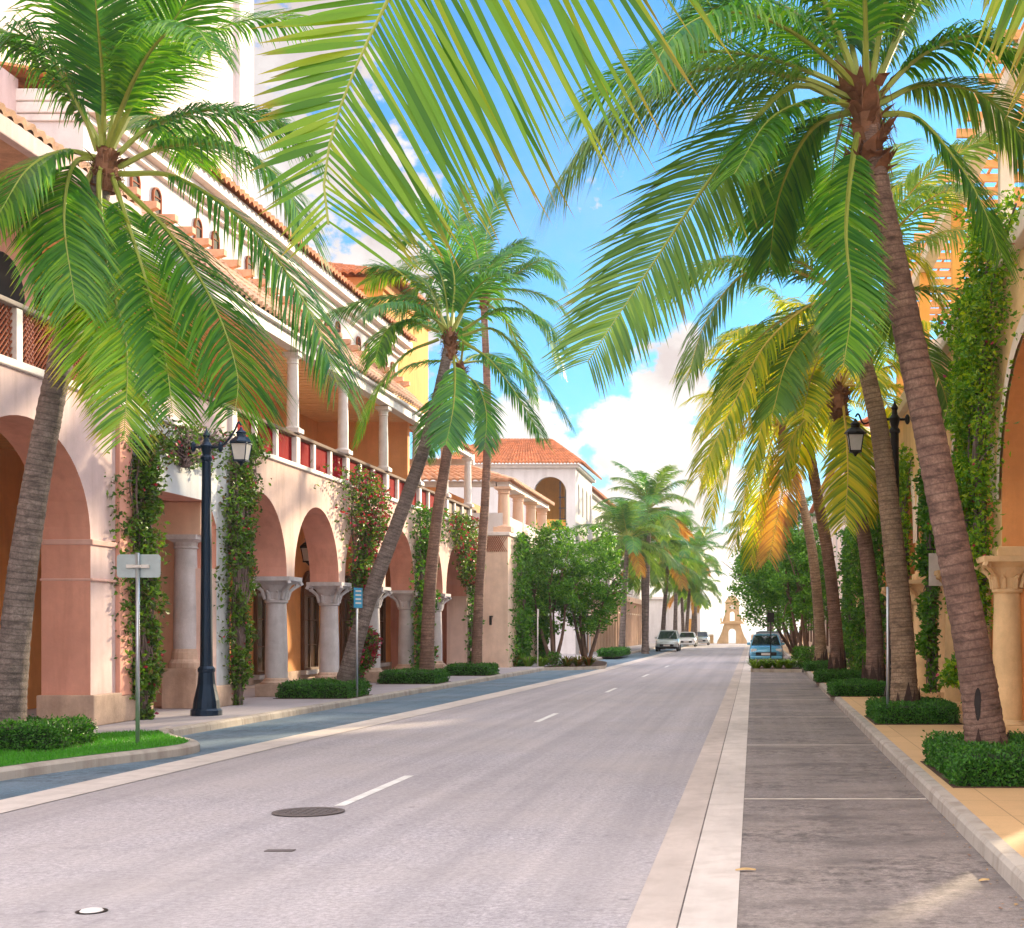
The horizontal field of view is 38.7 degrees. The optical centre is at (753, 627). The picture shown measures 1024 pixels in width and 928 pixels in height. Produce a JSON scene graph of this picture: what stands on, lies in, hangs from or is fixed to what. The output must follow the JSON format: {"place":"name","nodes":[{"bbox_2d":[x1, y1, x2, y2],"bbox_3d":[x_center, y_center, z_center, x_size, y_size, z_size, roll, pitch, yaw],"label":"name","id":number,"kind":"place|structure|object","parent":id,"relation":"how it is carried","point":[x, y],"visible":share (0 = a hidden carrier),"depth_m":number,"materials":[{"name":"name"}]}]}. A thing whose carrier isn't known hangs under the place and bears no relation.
{"place":"outdoors","nodes":[
{"label":"outdoors","id":0,"kind":"place"},
{"bbox_2d":[0,0,253,197],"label":"pale tower","id":1,"kind":"structure","parent":0,"point":[227,85],"depth_m":48.76,"materials":[{"name":"white paint"}]},
{"bbox_2d":[27,642,655,732],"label":"sidewalk","id":2,"kind":"structure","parent":0,"point":[252,704],"depth_m":31.08,"materials":[{"name":"beige concrete"}]},
{"bbox_2d":[0,729,189,766],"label":"turf","id":3,"kind":"structure","parent":2,"relation":"on","point":[95,747],"depth_m":20.30,"materials":[{"name":"plant"}]},
{"bbox_2d":[0,714,101,751],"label":"box hedge","id":4,"kind":"object","parent":3,"relation":"on","point":[33,733],"visible":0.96,"depth_m":20.20,"materials":[{"name":"plant"}]},
{"bbox_2d":[117,553,160,742],"bbox_3d":[-9.264,0.330,21.398,0.660,2.900,0.085,0,0,0],"label":"road sign","id":5,"kind":"object","parent":3,"relation":"on","point":[137,566],"visible":0.96,"depth_m":21.40,"materials":[{"name":"metal"}]},
{"bbox_2d":[0,0,367,727],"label":"palm tree","id":6,"kind":"object","parent":3,"relation":"on","point":[118,68],"visible":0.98,"depth_m":19.77,"materials":[{"name":"green plant"}]},
{"bbox_2d":[190,421,252,715],"bbox_3d":[-10.575,-1.175,28.300,1.234,5.850,0.600,0,0,0],"label":"street lamp","id":7,"kind":"object","parent":2,"relation":"on","point":[206,701],"visible":0.99,"depth_m":28.21,"materials":[{"name":"black metal"}]},
{"bbox_2d":[0,61,477,725],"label":"arcade building","id":8,"kind":"structure","parent":2,"relation":"on","point":[298,611],"depth_m":31.55,"materials":[{"name":"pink paint"}]},
{"bbox_2d":[0,251,24,361],"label":"doorway","id":9,"kind":"structure","parent":8,"relation":"in","point":[6,290],"depth_m":25.18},
{"bbox_2d":[104,429,175,719],"bbox_3d":[-11.550,-0.984,27.099,0.649,5.662,3.129,0,0,0],"label":"climbing vine","id":10,"kind":"object","parent":8,"relation":"attached to","point":[146,509],"visible":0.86,"depth_m":26.94,"materials":[{"name":"green plant"}]},
{"bbox_2d":[152,187,161,213],"bbox_3d":[-12.684,-9.035,30.250,0.048,0.630,0.420,0,0,0],"label":"window","id":11,"kind":"structure","parent":8,"relation":"in","point":[156,193],"depth_m":30.29,"materials":[{"name":"ceramic"}]},
{"bbox_2d":[133,415,232,476],"bbox_3d":[-11.651,-3.793,29.325,0.391,1.213,8.310,0,0,0],"label":"climbing vine","id":12,"kind":"object","parent":8,"relation":"attached to","point":[185,456],"visible":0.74,"depth_m":29.22,"materials":[{"name":"green plant"}]},
{"bbox_2d":[194,218,202,237],"bbox_3d":[-12.684,-9.035,32.500,0.048,0.630,0.420,0,0,0],"label":"window","id":13,"kind":"structure","parent":8,"relation":"in","point":[199,227],"depth_m":32.53,"materials":[{"name":"ceramic"}]},
{"bbox_2d":[211,427,271,704],"bbox_3d":[-11.543,-1.329,32.417,0.659,6.364,4.312,0,0,0],"label":"climbing vine","id":14,"kind":"object","parent":8,"relation":"attached to","point":[241,537],"visible":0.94,"depth_m":31.96,"materials":[{"name":"green plant"}]},
{"bbox_2d":[253,585,265,674],"bbox_3d":[-15.234,-0.250,44.350,0.108,3.400,1.700,0,0,0],"label":"window","id":15,"kind":"structure","parent":8,"relation":"in","point":[259,605],"depth_m":43.98,"materials":[{"name":"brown wood"}]},
{"bbox_2d":[301,571,318,669],"bbox_3d":[-15.234,-0.250,48.900,0.108,3.400,1.700,0,0,0],"label":"window","id":16,"kind":"structure","parent":8,"relation":"in","point":[309,604],"depth_m":48.84,"materials":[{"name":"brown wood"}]},
{"bbox_2d":[340,575,352,664],"bbox_3d":[-15.234,-0.250,53.400,0.108,3.400,1.700,0,0,0],"label":"window","id":17,"kind":"structure","parent":8,"relation":"in","point":[345,615],"depth_m":53.12,"materials":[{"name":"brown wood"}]},
{"bbox_2d":[310,460,395,686],"bbox_3d":[-11.353,-1.406,42.055,1.065,6.537,8.844,0,0,0],"label":"climbing vine","id":18,"kind":"object","parent":8,"relation":"attached to","point":[374,531],"visible":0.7,"depth_m":41.58,"materials":[{"name":"green plant"}]},
{"bbox_2d":[379,593,385,662],"bbox_3d":[-15.234,-0.250,57.900,0.108,3.400,1.700,0,0,0],"label":"window","id":19,"kind":"structure","parent":8,"relation":"in","point":[382,610],"depth_m":58.67,"materials":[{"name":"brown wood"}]},
{"bbox_2d":[404,501,448,667],"bbox_3d":[-11.396,-1.267,51.227,0.974,6.329,7.068,0,0,0],"label":"climbing vine","id":20,"kind":"object","parent":8,"relation":"attached to","point":[421,543],"visible":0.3,"depth_m":49.31,"materials":[{"name":"green plant"}]},
{"bbox_2d":[429,508,479,587],"bbox_3d":[-11.396,-3.047,55.967,0.994,2.986,9.250,0,0,0],"label":"climbing vine","id":21,"kind":"object","parent":8,"relation":"attached to","point":[467,559],"visible":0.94,"depth_m":56.42,"materials":[{"name":"green plant"}]},
{"bbox_2d":[462,539,485,661],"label":"climbing vine","id":22,"kind":"object","parent":8,"relation":"attached to","point":[471,589],"visible":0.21,"depth_m":58.52,"materials":[{"name":"green plant"}]},
{"bbox_2d":[273,676,372,698],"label":"box hedge","id":23,"kind":"object","parent":2,"relation":"on","point":[324,688],"visible":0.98,"depth_m":34.90,"materials":[{"name":"plant"}]},
{"bbox_2d":[354,588,362,696],"bbox_3d":[-9.870,0.393,35.445,0.076,2.754,0.300,0,0,28],"label":"road sign","id":24,"kind":"object","parent":2,"relation":"on","point":[358,597],"visible":0.97,"depth_m":35.43,"materials":[{"name":"metal"}]},
{"bbox_2d":[377,666,450,683],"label":"box hedge","id":25,"kind":"object","parent":2,"relation":"on","point":[416,675],"visible":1,"depth_m":43.90,"materials":[{"name":"green plant"}]},
{"bbox_2d":[317,187,576,683],"bbox_3d":[-7.660,-4.487,35.626,5.890,12.751,5.484,0,0,34],"label":"palm tree","id":26,"kind":"object","parent":2,"relation":"on","point":[454,428],"visible":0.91,"depth_m":35.76,"materials":[{"name":"green plant"}]},
{"bbox_2d":[379,318,539,670],"bbox_3d":[-9.062,-4.074,44.797,5.201,11.780,5.019,0,0,-29],"label":"palm tree","id":27,"kind":"object","parent":2,"relation":"on","point":[488,425],"visible":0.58,"depth_m":44.82,"materials":[{"name":"green plant"}]},
{"bbox_2d":[444,662,499,675],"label":"box hedge","id":28,"kind":"object","parent":2,"relation":"on","point":[473,669],"visible":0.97,"depth_m":51.35,"materials":[{"name":"plant"}]},
{"bbox_2d":[389,174,573,665],"bbox_3d":[-10.054,-7.508,52.692,6.992,18.644,7.195,0,0,0],"label":"palm tree","id":29,"kind":"object","parent":2,"relation":"on","point":[475,240],"visible":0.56,"depth_m":52.42,"materials":[{"name":"green plant"}]},
{"bbox_2d":[527,520,592,663],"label":"broadleaf tree","id":30,"kind":"object","parent":2,"relation":"on","point":[566,592],"visible":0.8,"depth_m":67.15,"materials":[{"name":"green plant"}]},
{"bbox_2d":[596,646,630,657],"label":"box hedge","id":31,"kind":"object","parent":2,"relation":"on","point":[613,652],"visible":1,"depth_m":84.27,"materials":[{"name":"plant"}]},
{"bbox_2d":[0,645,685,799],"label":"parking lane","id":32,"kind":"structure","parent":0,"point":[217,740],"depth_m":27.75,"materials":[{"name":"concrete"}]},
{"bbox_2d":[0,726,199,780],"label":"kerb","id":33,"kind":"structure","parent":32,"relation":"on","point":[191,746],"depth_m":19.38,"materials":[{"name":"concrete"}]},
{"bbox_2d":[544,660,606,670],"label":"kerb","id":34,"kind":"structure","parent":32,"relation":"on","point":[577,668],"depth_m":63.05,"materials":[{"name":"concrete"}]},
{"bbox_2d":[546,660,606,666],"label":"planting bed","id":35,"kind":"object","parent":32,"relation":"on","point":[599,663],"visible":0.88,"depth_m":65.42,"materials":[{"name":"grey concrete"}]},
{"bbox_2d":[545,650,563,665],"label":"shrub","id":36,"kind":"object","parent":35,"relation":"on","point":[555,654],"visible":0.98,"depth_m":64.08,"materials":[{"name":"green plant"}]},
{"bbox_2d":[546,522,635,662],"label":"broadleaf tree","id":37,"kind":"object","parent":35,"relation":"on","point":[605,593],"visible":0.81,"depth_m":69.07,"materials":[{"name":"green plant"}]},
{"bbox_2d":[564,499,688,646],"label":"palm tree","id":38,"kind":"object","parent":32,"relation":"on","point":[624,519],"visible":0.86,"depth_m":91.48,"materials":[{"name":"green plant"}]},
{"bbox_2d":[597,499,688,649],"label":"palm tree","id":39,"kind":"object","parent":32,"relation":"on","point":[643,538],"visible":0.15,"depth_m":105.86,"materials":[{"name":"green plant"}]},
{"bbox_2d":[595,516,691,650],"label":"palm tree","id":40,"kind":"object","parent":32,"relation":"on","point":[661,583],"visible":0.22,"depth_m":106.23,"materials":[{"name":"green plant"}]},
{"bbox_2d":[593,461,704,653],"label":"palm tree","id":41,"kind":"object","parent":32,"relation":"on","point":[650,494],"visible":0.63,"depth_m":96.60,"materials":[{"name":"green plant"}]},
{"bbox_2d":[622,516,710,649],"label":"palm tree","id":42,"kind":"object","parent":32,"relation":"on","point":[680,584],"visible":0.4,"depth_m":115.83,"materials":[{"name":"green plant"}]},
{"bbox_2d":[655,630,680,650],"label":"parked car","id":43,"kind":"object","parent":32,"relation":"on","point":[667,639],"visible":1,"depth_m":111.41,"materials":[{"name":"silver metal"}]},
{"bbox_2d":[649,556,718,631],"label":"palm tree","id":44,"kind":"object","parent":32,"relation":"on","point":[670,588],"visible":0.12,"depth_m":149.85,"materials":[{"name":"green plant"}]},
{"bbox_2d":[653,509,715,629],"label":"palm tree","id":45,"kind":"object","parent":32,"relation":"on","point":[689,553],"visible":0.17,"depth_m":127.86,"materials":[{"name":"green plant"}]},
{"bbox_2d":[679,632,696,646],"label":"parked car","id":46,"kind":"object","parent":32,"relation":"on","point":[688,638],"visible":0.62,"depth_m":138.46,"materials":[{"name":"white paint"}]},
{"bbox_2d":[652,552,727,645],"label":"palm tree","id":47,"kind":"object","parent":32,"relation":"on","point":[697,598],"visible":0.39,"depth_m":139.82,"materials":[{"name":"green plant"}]},
{"bbox_2d":[669,574,722,631],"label":"palm tree","id":48,"kind":"object","parent":32,"relation":"on","point":[706,605],"visible":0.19,"depth_m":157.81,"materials":[{"name":"green plant"}]},
{"bbox_2d":[0,643,745,927],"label":"road","id":49,"kind":"structure","parent":0,"point":[505,811],"depth_m":13.71,"materials":[{"name":"grey asphalt"}]},
{"bbox_2d":[75,907,107,913],"bbox_3d":[-4.420,1.885,9.500,0.204,0.022,0.204,0,0,0],"label":"road marker","id":50,"kind":"object","parent":49,"relation":"on","point":[92,910],"visible":1,"depth_m":9.46,"materials":[{"name":"white paint"}]},
{"bbox_2d":[271,807,344,815],"bbox_3d":[-4.560,1.890,14.580,0.722,0.012,0.722,0,0,0],"label":"manhole cover","id":51,"kind":"object","parent":49,"relation":"on","point":[309,811],"visible":1,"depth_m":14.55,"materials":[{"name":"metal"}]},
{"bbox_2d":[0,644,698,812],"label":"gutter","id":52,"kind":"object","parent":49,"relation":"on","point":[32,799],"visible":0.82,"depth_m":21.16,"materials":[{"name":"concrete"}]},
{"bbox_2d":[334,775,413,805],"bbox_3d":[-4.400,1.896,16.650,0.120,0.001,3.100,0,0,0],"label":"road marking","id":53,"kind":"object","parent":49,"relation":"on","point":[365,794],"visible":1,"depth_m":16.43,"materials":[{"name":"paint"}]},
{"bbox_2d":[697,631,709,644],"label":"parked car","id":54,"kind":"object","parent":49,"relation":"on","point":[703,636],"visible":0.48,"depth_m":150.72,"materials":[{"name":"silver metal"}]},
{"bbox_2d":[690,528,735,644],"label":"palm tree","id":55,"kind":"object","parent":49,"relation":"on","point":[702,549],"visible":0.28,"depth_m":147.58,"materials":[{"name":"green plant"}]},
{"bbox_2d":[717,595,746,643],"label":"stone monument","id":56,"kind":"object","parent":49,"relation":"on","point":[735,624],"visible":0.83,"depth_m":164.60,"materials":[{"name":"beige stone"}]},
{"bbox_2d":[254,0,1023,628],"label":"sky","id":57,"kind":"structure","parent":0,"point":[638,426],"materials":[{"name":"blue"}]},
{"bbox_2d":[702,629,798,642],"bbox_3d":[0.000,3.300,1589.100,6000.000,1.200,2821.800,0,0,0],"label":"sea","id":58,"kind":"structure","parent":0,"point":[747,633],"depth_m":622.03,"materials":[{"name":"white liquid"}]},
{"bbox_2d":[676,643,1023,927],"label":"parking lane","id":59,"kind":"structure","parent":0,"point":[860,863],"depth_m":12.66,"materials":[{"name":"concrete"}]},
{"bbox_2d":[626,644,748,927],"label":"gutter","id":60,"kind":"object","parent":59,"relation":"on","point":[660,901],"visible":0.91,"depth_m":12.62,"materials":[{"name":"concrete"}]},
{"bbox_2d":[678,645,750,927],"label":"gutter","id":61,"kind":"object","parent":59,"relation":"on","point":[711,897],"visible":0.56,"depth_m":12.62,"materials":[{"name":"concrete"}]},
{"bbox_2d":[720,496,802,630],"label":"palm tree","id":62,"kind":"object","parent":59,"relation":"on","point":[726,542],"visible":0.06,"depth_m":118.18,"materials":[{"name":"green plant"}]},
{"bbox_2d":[747,634,784,661],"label":"parked car","id":63,"kind":"object","parent":59,"relation":"on","point":[759,648],"visible":0.92,"depth_m":75.70,"materials":[{"name":"blue paint"}]},
{"bbox_2d":[751,667,801,668],"bbox_3d":[1.042,1.756,61.900,2.315,0.001,4.200,0,0,0],"label":"planting bed","id":64,"kind":"object","parent":59,"relation":"on","point":[776,668],"visible":0.62,"depth_m":60.66,"materials":[{"name":"soil"}]},
{"bbox_2d":[790,645,807,667],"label":"shrub","id":65,"kind":"object","parent":64,"relation":"on","point":[794,653],"visible":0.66,"depth_m":61.39,"materials":[{"name":"green plant"}]},
{"bbox_2d":[751,666,801,671],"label":"kerb","id":66,"kind":"structure","parent":59,"relation":"on","point":[776,670],"depth_m":59.97,"materials":[{"name":"concrete"}]},
{"bbox_2d":[744,798,925,798],"bbox_3d":[0.905,1.893,15.700,2.010,0.001,0.100,0,0,0],"label":"parking marking","id":67,"kind":"object","parent":59,"relation":"on","point":[834,798],"visible":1,"depth_m":15.73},
{"bbox_2d":[804,671,1023,898],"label":"kerb","id":68,"kind":"structure","parent":59,"relation":"on","point":[1002,857],"depth_m":13.98,"materials":[{"name":"concrete"}]},
{"bbox_2d":[847,530,858,662],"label":"arcade building","id":69,"kind":"structure","parent":0,"point":[857,601],"depth_m":59.89,"materials":[{"name":"paint"}]},
{"bbox_2d":[834,525,855,668],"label":"climbing vine","id":70,"kind":"object","parent":69,"relation":"attached to","point":[848,598],"visible":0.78,"depth_m":61.22,"materials":[{"name":"green plant"}]},
{"bbox_2d":[848,532,865,671],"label":"climbing vine","id":71,"kind":"object","parent":69,"relation":"attached to","point":[858,625],"visible":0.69,"depth_m":55.07,"materials":[{"name":"green plant"}]},
{"bbox_2d":[783,642,1023,857],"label":"sidewalk","id":72,"kind":"structure","parent":0,"point":[999,812],"depth_m":14.98,"materials":[{"name":"beige concrete"}]},
{"bbox_2d":[250,0,1023,280],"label":"palm tree","id":73,"kind":"object","parent":72,"relation":"on","point":[423,110],"visible":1,"depth_m":6.52,"materials":[{"name":"green plant"}]},
{"bbox_2d":[677,340,870,661],"bbox_3d":[1.313,-4.960,56.778,7.773,13.560,8.304,0,0,27],"label":"palm tree","id":74,"kind":"object","parent":72,"relation":"on","point":[821,651],"visible":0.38,"depth_m":56.89,"materials":[{"name":"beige plant"}]},
{"bbox_2d":[525,0,1023,744],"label":"palm tree","id":75,"kind":"object","parent":72,"relation":"on","point":[863,164],"visible":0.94,"depth_m":16.88,"materials":[{"name":"green plant"}]},
{"bbox_2d":[733,495,821,638],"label":"palm tree","id":76,"kind":"object","parent":72,"relation":"on","point":[809,502],"visible":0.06,"depth_m":99.55,"materials":[{"name":"green plant"}]},
{"bbox_2d":[718,526,837,656],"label":"broadleaf tree","id":77,"kind":"object","parent":72,"relation":"on","point":[751,581],"visible":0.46,"depth_m":75.27,"materials":[{"name":"green plant"}]},
{"bbox_2d":[669,279,898,669],"bbox_3d":[1.407,-4.654,46.214,7.846,12.955,7.957,0,0,24],"label":"palm tree","id":78,"kind":"object","parent":72,"relation":"on","point":[837,657],"visible":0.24,"depth_m":45.44,"materials":[{"name":"plant"}]},
{"bbox_2d":[763,515,841,659],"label":"broadleaf tree","id":79,"kind":"object","parent":72,"relation":"on","point":[787,581],"visible":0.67,"depth_m":70.44,"materials":[{"name":"green plant"}]},
{"bbox_2d":[797,644,814,667],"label":"shrub","id":80,"kind":"object","parent":72,"relation":"on","point":[809,654],"visible":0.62,"depth_m":60.69,"materials":[{"name":"green plant"}]},
{"bbox_2d":[802,659,827,670],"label":"box hedge","id":81,"kind":"object","parent":72,"relation":"on","point":[810,665],"visible":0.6,"depth_m":56.65,"materials":[{"name":"green plant"}]},
{"bbox_2d":[693,294,940,681],"bbox_3d":[1.974,-3.478,37.339,8.169,10.573,7.437,0,0,-39],"label":"palm tree","id":82,"kind":"object","parent":72,"relation":"on","point":[853,493],"visible":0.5,"depth_m":37.03,"materials":[{"name":"green plant"}]},
{"bbox_2d":[651,128,1013,701],"bbox_3d":[1.886,-4.137,27.337,8.060,11.922,8.856,0,0,0],"label":"palm tree","id":83,"kind":"object","parent":72,"relation":"on","point":[783,400],"visible":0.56,"depth_m":26.46,"materials":[{"name":"green plant"}]},
{"bbox_2d":[813,667,861,682],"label":"box hedge","id":84,"kind":"object","parent":72,"relation":"on","point":[823,675],"visible":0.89,"depth_m":44.95,"materials":[{"name":"green plant"}]},
{"bbox_2d":[826,677,885,696],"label":"box hedge","id":85,"kind":"object","parent":72,"relation":"on","point":[853,687],"visible":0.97,"depth_m":35.95,"materials":[{"name":"plant"}]},
{"bbox_2d":[844,401,909,696],"bbox_3d":[2.519,-1.435,29.000,1.344,6.370,0.600,0,0,0],"label":"street lamp","id":86,"kind":"object","parent":72,"relation":"on","point":[855,433],"visible":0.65,"depth_m":28.92,"materials":[{"name":"black metal"}]},
{"bbox_2d":[863,694,963,724],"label":"box hedge","id":87,"kind":"object","parent":72,"relation":"on","point":[926,710],"visible":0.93,"depth_m":25.65,"materials":[{"name":"plant"}]},
{"bbox_2d":[886,587,888,707],"bbox_3d":[2.448,0.517,25.900,0.053,2.505,0.053,0,0,0],"label":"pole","id":88,"kind":"object","parent":87,"relation":"on","point":[887,644],"visible":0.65,"depth_m":25.88,"materials":[{"name":"metal"}]},
{"bbox_2d":[876,6,1023,733],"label":"golden arcade building","id":89,"kind":"structure","parent":72,"relation":"on","point":[1004,567],"depth_m":23.18,"materials":[{"name":"paint"}]},
{"bbox_2d":[865,486,885,670],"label":"climbing vine","id":90,"kind":"object","parent":89,"relation":"attached to","point":[876,536],"visible":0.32,"depth_m":42.96,"materials":[{"name":"green plant"}]},
{"bbox_2d":[899,442,915,620],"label":"climbing vine","id":91,"kind":"object","parent":89,"relation":"attached to","point":[904,483],"visible":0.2,"depth_m":36.23,"materials":[{"name":"green plant"}]},
{"bbox_2d":[909,430,946,693],"bbox_3d":[3.775,-1.752,30.855,0.763,6.443,2.828,0,0,0],"label":"climbing vine","id":92,"kind":"object","parent":89,"relation":"attached to","point":[927,639],"visible":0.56,"depth_m":30.84,"materials":[{"name":"green plant"}]},
{"bbox_2d":[927,548,941,585],"bbox_3d":[3.830,-1.235,29.180,0.540,0.770,0.040,0,0,0],"label":"shop sign","id":93,"kind":"object","parent":89,"relation":"attached to","point":[933,566],"visible":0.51,"depth_m":29.16,"materials":[{"name":"white paint"}]},
{"bbox_2d":[924,184,1023,689],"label":"climbing vine","id":94,"kind":"object","parent":89,"relation":"attached to","point":[974,351],"visible":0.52,"depth_m":23.35,"materials":[{"name":"green plant"}]},
{"bbox_2d":[920,728,1023,787],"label":"box hedge","id":95,"kind":"object","parent":72,"relation":"on","point":[952,760],"visible":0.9,"depth_m":15.66,"materials":[{"name":"plant"}]},
{"bbox_3d":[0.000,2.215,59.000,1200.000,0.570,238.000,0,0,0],"label":"ground","id":96,"kind":"structure","parent":0,"visible":0},
{"bbox_2d":[166,667,544,735],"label":"kerb","id":97,"kind":"structure","parent":96,"relation":"on","point":[219,724],"depth_m":32.22,"materials":[{"name":"concrete"}]},
{"bbox_2d":[329,262,439,413],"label":"yellow house","id":98,"kind":"structure","parent":96,"relation":"on","point":[417,379],"depth_m":56.26,"materials":[{"name":"paint"}]},
{"bbox_2d":[410,458,554,667],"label":"stone pavilion","id":99,"kind":"structure","parent":96,"relation":"on","point":[504,527],"depth_m":62.10,"materials":[{"name":"white paint"}]},
{"bbox_2d":[506,531,536,667],"bbox_3d":[-10.377,-1.230,64.691,0.951,6.309,6.411,0,0,0],"label":"climbing vine","id":100,"kind":"object","parent":99,"relation":"attached to","point":[526,618],"visible":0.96,"depth_m":64.02,"materials":[{"name":"green plant"}]},
{"bbox_2d":[534,543,549,661],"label":"climbing vine","id":101,"kind":"object","parent":99,"relation":"attached to","point":[541,652],"visible":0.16,"depth_m":69.86,"materials":[{"name":"green plant"}]},
{"bbox_2d":[448,438,601,653],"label":"white building","id":102,"kind":"structure","parent":96,"relation":"on","point":[566,488],"depth_m":92.00,"materials":[{"name":"paint"}]},
{"bbox_2d":[579,486,641,653],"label":"white colonnade building","id":103,"kind":"structure","parent":96,"relation":"on","point":[609,637],"depth_m":120.40,"materials":[{"name":"paint"}]},
{"bbox_2d":[649,596,701,643],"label":"cream house","id":104,"kind":"structure","parent":96,"relation":"on","point":[655,609],"depth_m":166.00,"materials":[{"name":"white paint"}]},
{"bbox_2d":[800,406,891,658],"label":"tall pale building","id":105,"kind":"structure","parent":96,"relation":"on","point":[836,542],"depth_m":92.23,"materials":[{"name":"paint"}]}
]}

